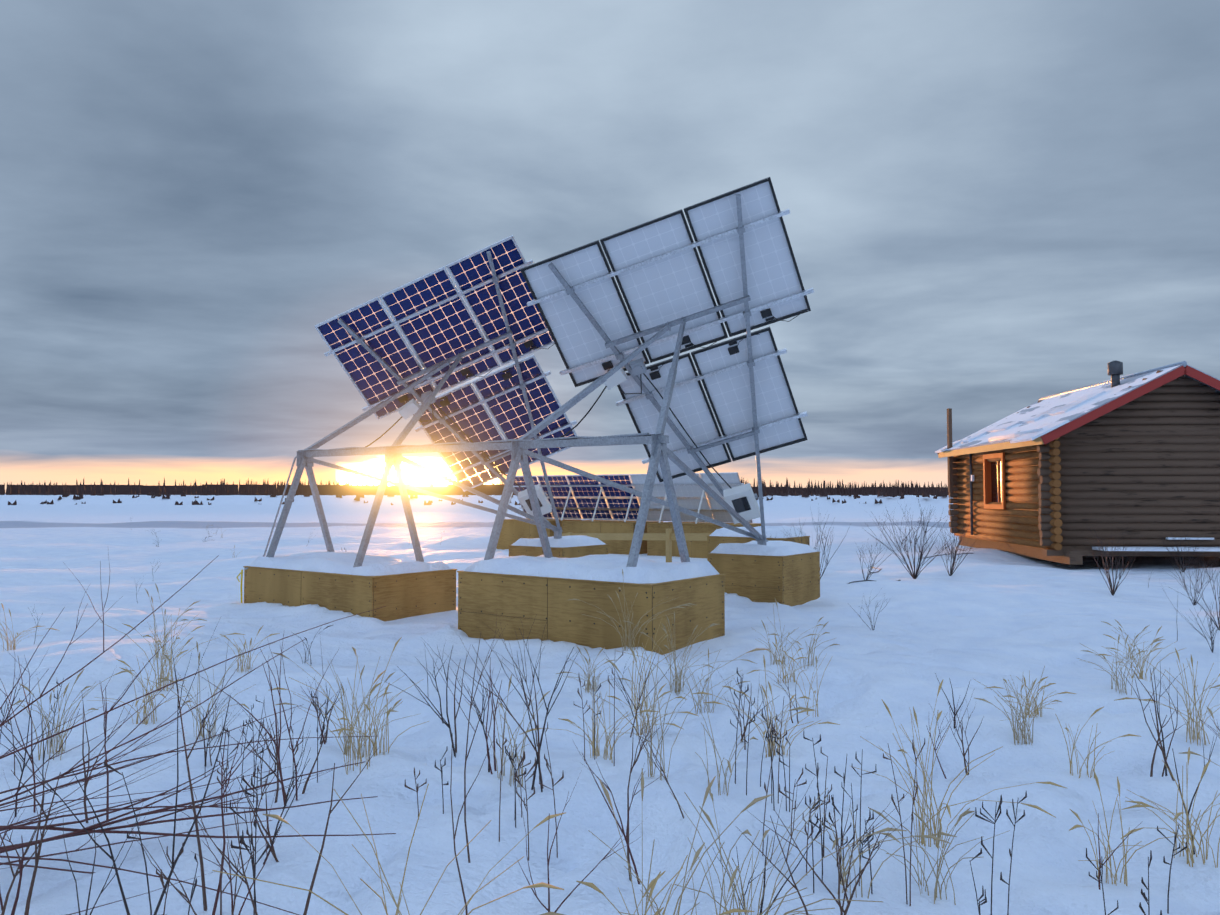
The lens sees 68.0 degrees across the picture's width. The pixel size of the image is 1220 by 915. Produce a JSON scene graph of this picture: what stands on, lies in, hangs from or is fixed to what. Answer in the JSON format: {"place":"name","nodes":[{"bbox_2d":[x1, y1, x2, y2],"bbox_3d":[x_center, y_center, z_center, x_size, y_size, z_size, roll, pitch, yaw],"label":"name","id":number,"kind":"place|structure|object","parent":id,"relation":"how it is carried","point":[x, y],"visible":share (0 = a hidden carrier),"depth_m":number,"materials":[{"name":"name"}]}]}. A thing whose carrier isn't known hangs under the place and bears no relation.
{"place":"outdoors","nodes":[
{"label":"outdoors","id":0,"kind":"place"},
{"bbox_2d":[0,494,1219,914],"bbox_3d":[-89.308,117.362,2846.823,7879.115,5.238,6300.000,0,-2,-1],"label":"snow ground","id":1,"kind":"structure","parent":0,"point":[980,618],"depth_m":5.66,"materials":[{"name":"white snow"}]},
{"bbox_2d":[243,566,456,620],"bbox_3d":[-3.327,1.836,11.478,2.570,0.874,1.320,-2,-3,36],"label":"ballast box","id":2,"kind":"object","parent":1,"relation":"on","point":[401,596],"visible":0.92,"depth_m":10.78,"materials":[{"name":"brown wood"}]},
{"bbox_2d":[249,551,451,575],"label":"snow","id":3,"kind":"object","parent":2,"relation":"on","point":[338,562],"visible":0.85,"depth_m":11.07,"materials":[{"name":"white snow"}]},
{"bbox_2d":[266,356,562,566],"bbox_3d":[-2.386,0.051,13.018,1.950,2.905,4.659,-2,-3,36],"label":"tracker frame","id":4,"kind":"object","parent":2,"relation":"on","point":[395,461],"visible":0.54,"depth_m":12.09,"materials":[{"name":"grey metal"}]},
{"bbox_2d":[314,235,577,532],"bbox_3d":[-2.244,-0.865,13.251,3.621,4.057,2.804,0,-2,-1],"label":"solar array","id":5,"kind":"object","parent":4,"relation":"on","point":[434,321],"visible":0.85,"depth_m":12.79,"materials":[{"name":"glass"}]},
{"bbox_2d":[0,477,948,495],"bbox_3d":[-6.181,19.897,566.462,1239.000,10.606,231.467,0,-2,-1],"label":"distant treeline","id":6,"kind":"object","parent":1,"relation":"on","point":[367,488],"visible":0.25,"depth_m":499.00,"materials":[{"name":"black plant"}]},
{"bbox_2d":[8,490,946,504],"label":"bank shrubs","id":7,"kind":"object","parent":1,"relation":"on","point":[152,494],"visible":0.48,"depth_m":439.76,"materials":[{"name":"brown plant"}]},
{"bbox_2d":[496,518,578,549],"bbox_3d":[-1.920,2.140,24.164,1.920,0.964,1.320,-2,-3,36],"label":"box","id":8,"kind":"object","parent":1,"relation":"on","point":[513,531],"depth_m":23.78,"materials":[{"name":"brown wood"}]},
{"bbox_2d":[508,544,608,557],"bbox_3d":[-0.825,1.853,14.643,1.120,0.874,1.220,-2,-3,36],"label":"ballast box","id":9,"kind":"object","parent":1,"relation":"on","point":[566,552],"visible":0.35,"depth_m":14.24,"materials":[{"name":"brown wood"}]},
{"bbox_2d":[512,535,604,546],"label":"snow","id":10,"kind":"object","parent":9,"relation":"on","point":[573,541],"visible":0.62,"depth_m":14.37,"materials":[{"name":"white snow"}]},
{"bbox_2d":[457,570,725,654],"bbox_3d":[-0.218,1.617,9.258,2.440,0.874,1.350,-2,-3,36],"label":"ballast box","id":11,"kind":"object","parent":1,"relation":"on","point":[489,600],"visible":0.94,"depth_m":8.62,"materials":[{"name":"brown wood"}]},
{"bbox_2d":[464,554,718,583],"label":"snow","id":12,"kind":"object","parent":11,"relation":"on","point":[606,567],"visible":0.85,"depth_m":8.88,"materials":[{"name":"white snow"}]},
{"bbox_2d":[484,319,767,566],"bbox_3d":[0.732,-0.162,10.708,1.980,2.887,4.556,-2,-3,36],"label":"tracker frame","id":13,"kind":"object","parent":11,"relation":"on","point":[661,453],"visible":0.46,"depth_m":9.83,"materials":[{"name":"grey metal"}]},
{"bbox_2d":[520,177,813,541],"bbox_3d":[0.733,-0.943,11.065,3.578,4.111,2.740,0,-2,-1],"label":"solar array","id":14,"kind":"object","parent":13,"relation":"on","point":[741,243],"visible":0.92,"depth_m":10.78,"materials":[{"name":"glass"}]},
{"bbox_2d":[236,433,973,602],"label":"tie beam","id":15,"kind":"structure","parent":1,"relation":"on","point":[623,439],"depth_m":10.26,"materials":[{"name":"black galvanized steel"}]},
{"bbox_2d":[0,553,1219,914],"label":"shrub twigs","id":16,"kind":"object","parent":1,"relation":"on","point":[594,753],"visible":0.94,"depth_m":3.58,"materials":[{"name":"brown plant"}]},
{"bbox_2d":[562,520,663,554],"bbox_3d":[0.055,2.082,22.715,2.220,0.964,1.320,-2,-3,36],"label":"box","id":17,"kind":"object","parent":1,"relation":"on","point":[605,526],"depth_m":21.98,"materials":[{"name":"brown wood"}]},
{"bbox_2d":[30,500,1219,663],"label":"shrubs","id":18,"kind":"object","parent":1,"relation":"on","point":[953,556],"visible":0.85,"depth_m":14.82,"materials":[{"name":"brown plant"}]},
{"bbox_2d":[504,472,752,561],"bbox_3d":[0.413,1.353,21.008,9.369,1.984,3.474,-2,-3,39],"label":"solar panel array","id":19,"kind":"object","parent":1,"relation":"on","point":[578,497],"visible":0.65,"depth_m":22.34,"materials":[{"name":"glass"}]},
{"bbox_2d":[647,522,760,557],"bbox_3d":[2.231,2.018,21.119,2.420,0.964,1.320,-2,-3,36],"label":"box","id":20,"kind":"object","parent":1,"relation":"on","point":[697,549],"depth_m":20.81,"materials":[{"name":"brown wood"}]},
{"bbox_2d":[706,536,809,560],"bbox_3d":[2.699,1.885,16.435,1.520,0.914,1.120,-2,-3,36],"label":"wood crate","id":21,"kind":"object","parent":1,"relation":"on","point":[713,542],"visible":0.23,"depth_m":16.21,"materials":[{"name":"brown wood"}]},
{"bbox_2d":[710,525,806,537],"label":"snow","id":22,"kind":"structure","parent":21,"relation":"on","point":[774,531],"depth_m":16.17,"materials":[{"name":"white snow"}]},
{"bbox_2d":[707,552,820,606],"bbox_3d":[2.173,1.744,12.418,1.230,0.874,1.220,-2,-3,36],"label":"ballast box","id":23,"kind":"object","parent":1,"relation":"on","point":[791,580],"visible":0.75,"depth_m":11.96,"materials":[{"name":"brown wood"}]},
{"bbox_2d":[711,541,816,555],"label":"snow","id":24,"kind":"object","parent":23,"relation":"on","point":[777,548],"visible":0.79,"depth_m":12.13,"materials":[{"name":"white snow"}]},
{"bbox_2d":[935,360,1219,564],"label":"log cabin","id":25,"kind":"object","parent":1,"relation":"on","point":[1054,477],"visible":1,"depth_m":18.46,"materials":[{"name":"wood logs"},{"name":"snow"},{"name":"red painted trim"}]},
{"bbox_2d":[0,0,1219,492],"label":"sky","id":26,"kind":"structure","parent":0,"point":[993,205],"materials":[{"name":"grey"}]}
]}

